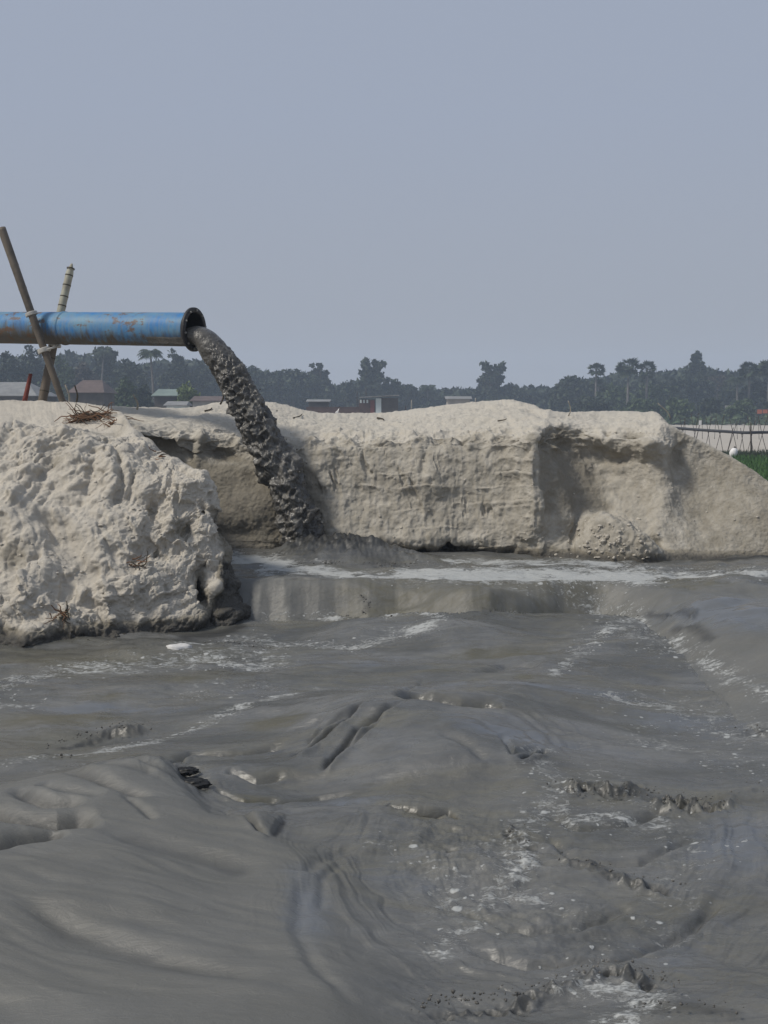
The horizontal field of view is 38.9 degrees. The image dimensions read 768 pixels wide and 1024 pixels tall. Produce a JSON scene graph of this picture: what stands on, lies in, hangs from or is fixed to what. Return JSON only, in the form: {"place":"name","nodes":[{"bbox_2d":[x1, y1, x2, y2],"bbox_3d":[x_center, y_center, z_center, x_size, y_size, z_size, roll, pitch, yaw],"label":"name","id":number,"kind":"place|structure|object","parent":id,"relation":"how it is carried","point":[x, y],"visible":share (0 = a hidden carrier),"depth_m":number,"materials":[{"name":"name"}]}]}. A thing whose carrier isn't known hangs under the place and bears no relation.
{"place":"outdoors","nodes":[
{"label":"outdoors","id":0,"kind":"place"},
{"bbox_2d":[0,400,250,647],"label":"sand bank","id":1,"kind":"structure","parent":0,"point":[43,460],"depth_m":8.81,"materials":[{"name":"beige sand"}]},
{"bbox_2d":[22,373,31,400],"bbox_3d":[-4.014,-1.389,12.243,0.130,0.342,0.058,-3,6,-31],"label":"wooden stake","id":2,"kind":"object","parent":1,"relation":"on","point":[26,391],"visible":0.84,"depth_m":12.23,"materials":[{"name":"red wood"}]},
{"bbox_2d":[0,226,65,401],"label":"bamboo pole","id":3,"kind":"object","parent":1,"relation":"on","point":[44,350],"visible":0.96,"depth_m":11.61,"materials":[{"name":"brown wood"}]},
{"bbox_2d":[0,307,206,351],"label":"discharge pipe","id":4,"kind":"object","parent":3,"relation":"attached to","point":[102,328],"visible":0.94,"depth_m":11.48,"materials":[{"name":"blue metal"}]},
{"bbox_2d":[146,326,324,544],"bbox_3d":[-1.469,-0.639,11.088,2.083,2.520,0.598,2,6,17],"label":"slurry jet","id":5,"kind":"object","parent":4,"relation":"attached to","point":[278,461],"visible":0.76,"depth_m":10.91},
{"bbox_2d":[219,359,326,540],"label":"slurry drops","id":6,"kind":"object","parent":5,"relation":"on","point":[262,444],"visible":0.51,"depth_m":10.90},
{"bbox_2d":[38,263,74,400],"bbox_3d":[-3.686,-2.003,12.266,0.144,1.659,0.144,5,-7,44],"label":"bamboo pole","id":7,"kind":"object","parent":1,"relation":"on","point":[46,378],"visible":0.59,"depth_m":12.25,"materials":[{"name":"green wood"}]},
{"bbox_2d":[44,601,69,626],"bbox_3d":[-2.456,0.775,8.197,0.186,0.228,0.134,0,5,0],"label":"root clump","id":8,"kind":"object","parent":1,"relation":"on","point":[62,613],"visible":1,"depth_m":8.19,"materials":[{"name":"brown wood"}]},
{"bbox_2d":[54,398,139,423],"bbox_3d":[-2.795,-0.910,10.582,0.830,0.396,0.356,1,5,8],"label":"root clump","id":9,"kind":"object","parent":1,"relation":"on","point":[81,416],"visible":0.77,"depth_m":10.53,"materials":[{"name":"brown wood"}]},
{"bbox_2d":[93,415,130,428],"bbox_3d":[-2.597,-0.825,10.334,0.331,0.195,0.243,0,5,0],"label":"root clump","id":10,"kind":"object","parent":1,"relation":"on","point":[110,422],"visible":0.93,"depth_m":10.33,"materials":[{"name":"brown wood"}]},
{"bbox_2d":[126,551,149,569],"bbox_3d":[-1.956,0.387,8.647,0.250,0.168,0.127,1,6,15],"label":"root clump","id":11,"kind":"object","parent":1,"relation":"on","point":[142,566],"visible":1,"depth_m":8.62,"materials":[{"name":"brown wood"}]},
{"bbox_2d":[148,446,167,459],"bbox_3d":[-1.950,-0.484,9.392,0.166,0.170,0.064,-1,5,-9],"label":"root clump","id":12,"kind":"object","parent":1,"relation":"on","point":[159,452],"visible":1,"depth_m":9.39,"materials":[{"name":"brown wood"}]},
{"bbox_2d":[0,424,759,614],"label":"sand crumbs","id":13,"kind":"object","parent":1,"relation":"on","point":[618,540],"visible":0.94,"depth_m":10.25,"materials":[{"name":"beige sand"}]},
{"bbox_2d":[306,407,359,412],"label":"brick wall","id":14,"kind":"structure","parent":0,"point":[335,409],"depth_m":108.02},
{"bbox_2d":[0,532,767,1023],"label":"water","id":15,"kind":"structure","parent":0,"point":[336,842],"depth_m":4.74,"materials":[{"name":"grey liquid"}]},
{"bbox_2d":[166,643,191,649],"bbox_3d":[-1.472,0.979,7.804,0.200,0.068,0.117,0,5,0],"label":"foam raft","id":16,"kind":"object","parent":15,"relation":"on","point":[178,646],"visible":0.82,"depth_m":7.78,"materials":[{"name":"white"}]},
{"bbox_2d":[178,766,200,775],"bbox_3d":[-0.941,1.232,5.168,0.146,0.041,0.076,0,5,0],"label":"mud clod","id":17,"kind":"object","parent":15,"relation":"on","point":[187,771],"visible":0.83,"depth_m":5.15,"materials":[{"name":"grey soil"}]},
{"bbox_2d":[182,777,212,788],"bbox_3d":[-0.865,1.248,4.993,0.159,0.054,0.096,0,5,0],"label":"mud clod","id":18,"kind":"object","parent":15,"relation":"on","point":[201,783],"visible":0.71,"depth_m":4.97,"materials":[{"name":"grey soil"}]},
{"bbox_2d":[46,559,763,1014],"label":"splash lumps","id":19,"kind":"object","parent":15,"relation":"on","point":[508,837],"visible":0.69,"depth_m":3.90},
{"bbox_2d":[0,0,767,389],"label":"sky","id":20,"kind":"structure","parent":0,"point":[432,190],"materials":[{"name":"blue"}]},
{"bbox_2d":[109,399,767,562],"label":"sand bluff","id":21,"kind":"structure","parent":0,"point":[650,461],"depth_m":11.06,"materials":[{"name":"beige sand"}]},
{"bbox_2d":[132,394,138,409],"bbox_3d":[-2.748,-1.218,12.040,0.070,0.177,0.025,0,5,0],"label":"dry stick","id":22,"kind":"object","parent":21,"relation":"on","point":[135,398],"visible":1,"depth_m":12.03,"materials":[{"name":"brown wood"}]},
{"bbox_2d":[670,424,767,452],"bbox_3d":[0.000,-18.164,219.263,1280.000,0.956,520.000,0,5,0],"label":"ground","id":23,"kind":"structure","parent":0,"point":[726,437],"depth_m":80.82,"materials":[{"name":"beige sand"}]},
{"bbox_2d":[0,350,32,381],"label":"broadleaf tree","id":24,"kind":"object","parent":23,"relation":"on","point":[20,373],"visible":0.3,"depth_m":148.19,"materials":[{"name":"green plant"}]},
{"bbox_2d":[0,382,56,401],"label":"village house","id":25,"kind":"structure","parent":23,"relation":"on","point":[12,390],"depth_m":95.94,"materials":[{"name":"grey metal"}]},
{"bbox_2d":[14,345,44,386],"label":"broadleaf tree","id":26,"kind":"object","parent":23,"relation":"on","point":[35,365],"visible":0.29,"depth_m":158.00,"materials":[{"name":"green plant"}]},
{"bbox_2d":[37,355,75,401],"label":"broadleaf tree","id":27,"kind":"object","parent":23,"relation":"on","point":[65,375],"visible":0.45,"depth_m":148.12,"materials":[{"name":"green plant"}]},
{"bbox_2d":[74,361,98,384],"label":"broadleaf tree","id":28,"kind":"object","parent":23,"relation":"on","point":[83,372],"visible":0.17,"depth_m":156.55,"materials":[{"name":"green plant"}]},
{"bbox_2d":[67,380,117,406],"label":"village house","id":29,"kind":"structure","parent":23,"relation":"on","point":[98,392],"depth_m":97.96,"materials":[{"name":"grey metal"}]},
{"bbox_2d":[90,346,117,389],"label":"broadleaf tree","id":30,"kind":"object","parent":23,"relation":"on","point":[109,367],"visible":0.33,"depth_m":173.18,"materials":[{"name":"green plant"}]},
{"bbox_2d":[93,348,115,379],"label":"palm tree","id":31,"kind":"object","parent":23,"relation":"on","point":[102,352],"visible":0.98,"depth_m":166.19,"materials":[{"name":"green plant"}]},
{"bbox_2d":[115,377,138,406],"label":"broadleaf tree","id":32,"kind":"object","parent":23,"relation":"on","point":[124,395],"visible":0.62,"depth_m":116.93,"materials":[{"name":"green plant"}]},
{"bbox_2d":[111,358,151,391],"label":"broadleaf tree","id":33,"kind":"object","parent":23,"relation":"on","point":[135,374],"visible":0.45,"depth_m":162.93,"materials":[{"name":"green plant"}]},
{"bbox_2d":[134,383,153,406],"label":"broadleaf tree","id":34,"kind":"object","parent":23,"relation":"on","point":[143,393],"visible":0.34,"depth_m":118.93,"materials":[{"name":"green plant"}]},
{"bbox_2d":[137,349,165,406],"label":"palm tree","id":35,"kind":"object","parent":23,"relation":"on","point":[147,354],"visible":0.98,"depth_m":138.62,"materials":[{"name":"green plant"}]},
{"bbox_2d":[151,389,179,407],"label":"village house","id":36,"kind":"structure","parent":23,"relation":"on","point":[162,397],"depth_m":104.73,"materials":[{"name":"green metal"}]},
{"bbox_2d":[163,401,192,407],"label":"village house","id":37,"kind":"structure","parent":23,"relation":"on","point":[177,404],"depth_m":96.14,"materials":[{"name":"grey paint"}]},
{"bbox_2d":[156,348,200,392],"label":"broadleaf tree","id":38,"kind":"object","parent":23,"relation":"on","point":[178,375],"visible":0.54,"depth_m":172.68,"materials":[{"name":"green plant"}]},
{"bbox_2d":[172,381,200,406],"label":"broadleaf tree","id":39,"kind":"object","parent":23,"relation":"on","point":[186,392],"visible":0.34,"depth_m":102.76,"materials":[{"name":"green plant"}]},
{"bbox_2d":[193,360,219,395],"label":"broadleaf tree","id":40,"kind":"object","parent":23,"relation":"on","point":[206,385],"visible":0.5,"depth_m":177.82,"materials":[{"name":"green plant"}]},
{"bbox_2d":[190,396,225,406],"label":"village house","id":41,"kind":"structure","parent":23,"relation":"on","point":[200,400],"depth_m":99.97,"materials":[{"name":"paint"}]},
{"bbox_2d":[249,370,279,403],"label":"broadleaf tree","id":42,"kind":"object","parent":23,"relation":"on","point":[263,382],"visible":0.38,"depth_m":187.61,"materials":[{"name":"green plant"}]},
{"bbox_2d":[269,368,334,406],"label":"broadleaf tree","id":43,"kind":"object","parent":23,"relation":"on","point":[296,386],"visible":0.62,"depth_m":197.10,"materials":[{"name":"green plant"}]},
{"bbox_2d":[306,399,331,406],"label":"village house","id":44,"kind":"structure","parent":23,"relation":"on","point":[318,402],"depth_m":111.72,"materials":[{"name":"grey metal"}]},
{"bbox_2d":[308,362,335,405],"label":"broadleaf tree","id":45,"kind":"object","parent":23,"relation":"on","point":[320,373],"visible":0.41,"depth_m":202.69,"materials":[{"name":"green plant"}]},
{"bbox_2d":[332,379,361,406],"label":"broadleaf tree","id":46,"kind":"object","parent":23,"relation":"on","point":[346,394],"visible":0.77,"depth_m":197.60,"materials":[{"name":"green plant"}]},
{"bbox_2d":[356,357,387,412],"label":"broadleaf tree","id":47,"kind":"object","parent":23,"relation":"on","point":[370,380],"visible":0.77,"depth_m":192.96,"materials":[{"name":"green plant"}]},
{"bbox_2d":[358,395,398,412],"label":"village hut","id":48,"kind":"object","parent":23,"relation":"on","point":[384,405],"visible":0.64,"depth_m":109.44,"materials":[{"name":"brick"}]},
{"bbox_2d":[370,400,374,412],"bbox_3d":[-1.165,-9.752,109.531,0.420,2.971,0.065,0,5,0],"label":"door","id":49,"kind":"structure","parent":48,"relation":"in","point":[372,402],"depth_m":109.43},
{"bbox_2d":[376,398,380,412],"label":"door panel","id":50,"kind":"structure","parent":48,"relation":"in","point":[378,400],"depth_m":109.38,"materials":[{"name":"white paint"}]},
{"bbox_2d":[0,349,767,416],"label":"woodland edge","id":51,"kind":"object","parent":23,"relation":"on","point":[537,396],"visible":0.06,"depth_m":204.94,"materials":[{"name":"green plant"}]},
{"bbox_2d":[381,375,412,410],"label":"broadleaf tree","id":52,"kind":"object","parent":23,"relation":"on","point":[395,387],"visible":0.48,"depth_m":195.88,"materials":[{"name":"green plant"}]},
{"bbox_2d":[404,384,420,408],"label":"broadleaf tree","id":53,"kind":"object","parent":23,"relation":"on","point":[414,397],"visible":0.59,"depth_m":198.28,"materials":[{"name":"green plant"}]},
{"bbox_2d":[419,385,437,400],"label":"palm tree","id":54,"kind":"object","parent":23,"relation":"on","point":[427,387],"visible":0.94,"depth_m":202.23,"materials":[{"name":"green plant"}]},
{"bbox_2d":[419,384,438,407],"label":"broadleaf tree","id":55,"kind":"object","parent":23,"relation":"on","point":[423,403],"visible":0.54,"depth_m":202.91,"materials":[{"name":"green plant"}]},
{"bbox_2d":[439,387,454,394],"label":"broadleaf tree","id":56,"kind":"object","parent":23,"relation":"on","point":[446,390],"visible":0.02,"depth_m":208.65,"materials":[{"name":"green plant"}]},
{"bbox_2d":[444,396,471,404],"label":"village house","id":57,"kind":"structure","parent":23,"relation":"on","point":[456,399],"depth_m":117.66,"materials":[{"name":"paint"}]},
{"bbox_2d":[476,359,506,400],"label":"broadleaf tree","id":58,"kind":"object","parent":23,"relation":"on","point":[489,379],"visible":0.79,"depth_m":202.91,"materials":[{"name":"green plant"}]},
{"bbox_2d":[502,383,526,402],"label":"broadleaf tree","id":59,"kind":"object","parent":23,"relation":"on","point":[516,392],"visible":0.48,"depth_m":202.87,"materials":[{"name":"green plant"}]},
{"bbox_2d":[523,384,533,388],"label":"broadleaf tree","id":60,"kind":"object","parent":23,"relation":"on","point":[531,386],"visible":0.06,"depth_m":213.17,"materials":[{"name":"green plant"}]},
{"bbox_2d":[547,384,575,411],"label":"broadleaf tree","id":61,"kind":"object","parent":23,"relation":"on","point":[559,399],"visible":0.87,"depth_m":178.23,"materials":[{"name":"green plant"}]},
{"bbox_2d":[547,375,594,404],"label":"broadleaf tree","id":62,"kind":"object","parent":23,"relation":"on","point":[578,387],"visible":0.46,"depth_m":187.83,"materials":[{"name":"green plant"}]},
{"bbox_2d":[567,395,621,411],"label":"broadleaf tree","id":63,"kind":"object","parent":23,"relation":"on","point":[588,403],"visible":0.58,"depth_m":156.28,"materials":[{"name":"green plant"}]},
{"bbox_2d":[587,362,605,396],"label":"palm tree","id":64,"kind":"object","parent":23,"relation":"on","point":[599,371],"visible":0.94,"depth_m":176.47,"materials":[{"name":"green plant"}]},
{"bbox_2d":[589,378,607,393],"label":"palm tree","id":65,"kind":"object","parent":23,"relation":"on","point":[600,386],"visible":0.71,"depth_m":180.70,"materials":[{"name":"green plant"}]},
{"bbox_2d":[595,382,631,410],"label":"broadleaf tree","id":66,"kind":"object","parent":23,"relation":"on","point":[616,395],"visible":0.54,"depth_m":172.93,"materials":[{"name":"green plant"}]},
{"bbox_2d":[614,357,641,404],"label":"palm tree","id":67,"kind":"object","parent":23,"relation":"on","point":[622,369],"visible":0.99,"depth_m":170.16,"materials":[{"name":"green plant"}]},
{"bbox_2d":[620,398,662,414],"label":"broadleaf tree","id":68,"kind":"object","parent":23,"relation":"on","point":[638,404],"visible":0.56,"depth_m":148.62,"materials":[{"name":"green plant"}]},
{"bbox_2d":[638,360,656,399],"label":"palm tree","id":69,"kind":"object","parent":23,"relation":"on","point":[648,364],"visible":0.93,"depth_m":173.40,"materials":[{"name":"green plant"}]},
{"bbox_2d":[630,384,669,413],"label":"broadleaf tree","id":70,"kind":"object","parent":23,"relation":"on","point":[655,395],"visible":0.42,"depth_m":175.91,"materials":[{"name":"green plant"}]},
{"bbox_2d":[660,396,697,424],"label":"broadleaf tree","id":71,"kind":"object","parent":23,"relation":"on","point":[679,406],"visible":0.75,"depth_m":146.43,"materials":[{"name":"green plant"}]},
{"bbox_2d":[681,350,709,416],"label":"broadleaf tree","id":72,"kind":"object","parent":23,"relation":"on","point":[697,363],"visible":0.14,"depth_m":197.75,"materials":[{"name":"green plant"}]},
{"bbox_2d":[676,370,716,415],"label":"broadleaf tree","id":73,"kind":"object","parent":23,"relation":"on","point":[697,388],"visible":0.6,"depth_m":187.02,"materials":[{"name":"green plant"}]},
{"bbox_2d":[696,396,725,422],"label":"broadleaf tree","id":74,"kind":"object","parent":23,"relation":"on","point":[707,407],"visible":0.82,"depth_m":150.61,"materials":[{"name":"green plant"}]},
{"bbox_2d":[661,412,767,424],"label":"undergrowth","id":75,"kind":"object","parent":23,"relation":"on","point":[675,419],"visible":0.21,"depth_m":143.88,"materials":[{"name":"green plant"}]},
{"bbox_2d":[716,413,724,450],"bbox_3d":[16.046,-3.748,52.031,0.476,1.997,0.233,0,5,0],"label":"bamboo trestle","id":76,"kind":"object","parent":23,"relation":"on","point":[719,433],"visible":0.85,"depth_m":52.01,"materials":[{"name":"brown wood"}]},
{"bbox_2d":[676,427,767,433],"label":"distant pipeline","id":77,"kind":"object","parent":76,"relation":"on","point":[721,431],"visible":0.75,"depth_m":51.90,"materials":[{"name":"grey metal"}]},
{"bbox_2d":[717,380,742,409],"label":"broadleaf tree","id":78,"kind":"object","parent":23,"relation":"on","point":[727,394],"visible":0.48,"depth_m":178.36,"materials":[{"name":"green plant"}]},
{"bbox_2d":[729,446,737,455],"bbox_3d":[14.253,-2.451,44.364,0.326,0.475,0.301,0,5,0],"label":"white bag","id":79,"kind":"object","parent":23,"relation":"on","point":[734,451],"visible":0.72,"depth_m":44.26,"materials":[{"name":"plastic"}]},
{"bbox_2d":[727,376,745,399],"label":"palm tree","id":80,"kind":"object","parent":23,"relation":"on","point":[736,380],"visible":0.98,"depth_m":166.62,"materials":[{"name":"green plant"}]},
{"bbox_2d":[724,397,756,424],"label":"broadleaf tree","id":81,"kind":"object","parent":23,"relation":"on","point":[744,408],"visible":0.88,"depth_m":144.53,"materials":[{"name":"green plant"}]},
{"bbox_2d":[720,448,767,457],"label":"weeds","id":82,"kind":"object","parent":23,"relation":"on","point":[755,453],"visible":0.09,"depth_m":47.19,"materials":[{"name":"green plant"}]},
{"bbox_2d":[738,361,757,398],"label":"palm tree","id":83,"kind":"object","parent":23,"relation":"on","point":[751,372],"visible":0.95,"depth_m":166.46,"materials":[{"name":"green plant"}]},
{"bbox_2d":[734,377,766,414],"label":"broadleaf tree","id":84,"kind":"object","parent":23,"relation":"on","point":[758,393],"visible":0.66,"depth_m":167.93,"materials":[{"name":"green plant"}]},
{"bbox_2d":[750,422,751,450],"bbox_3d":[17.008,-3.418,50.404,0.147,1.465,0.086,0,5,0],"label":"bamboo post","id":85,"kind":"object","parent":23,"relation":"on","point":[750,436],"visible":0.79,"depth_m":50.37,"materials":[{"name":"wood"}]},
{"bbox_2d":[755,410,767,425],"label":"cloth line","id":86,"kind":"object","parent":23,"relation":"on","point":[760,411],"visible":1,"depth_m":139.39,"materials":[{"name":"fabric"}]},
{"bbox_2d":[756,359,767,408],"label":"palm tree","id":87,"kind":"object","parent":23,"relation":"on","point":[762,367],"visible":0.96,"depth_m":164.86,"materials":[{"name":"green plant"}]},
{"bbox_2d":[757,416,767,450],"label":"bamboo trestle","id":88,"kind":"object","parent":23,"relation":"on","point":[762,433],"visible":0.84,"depth_m":50.88,"materials":[{"name":"wood"}]},
{"bbox_2d":[762,400,767,415],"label":"broadleaf tree","id":89,"kind":"object","parent":23,"relation":"on","point":[765,407],"visible":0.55,"depth_m":148.86,"materials":[{"name":"green plant"}]},
{"bbox_2d":[731,453,767,480],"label":"grass","id":90,"kind":"structure","parent":0,"point":[757,466],"depth_m":37.84,"materials":[{"name":"green plant"}]}
]}

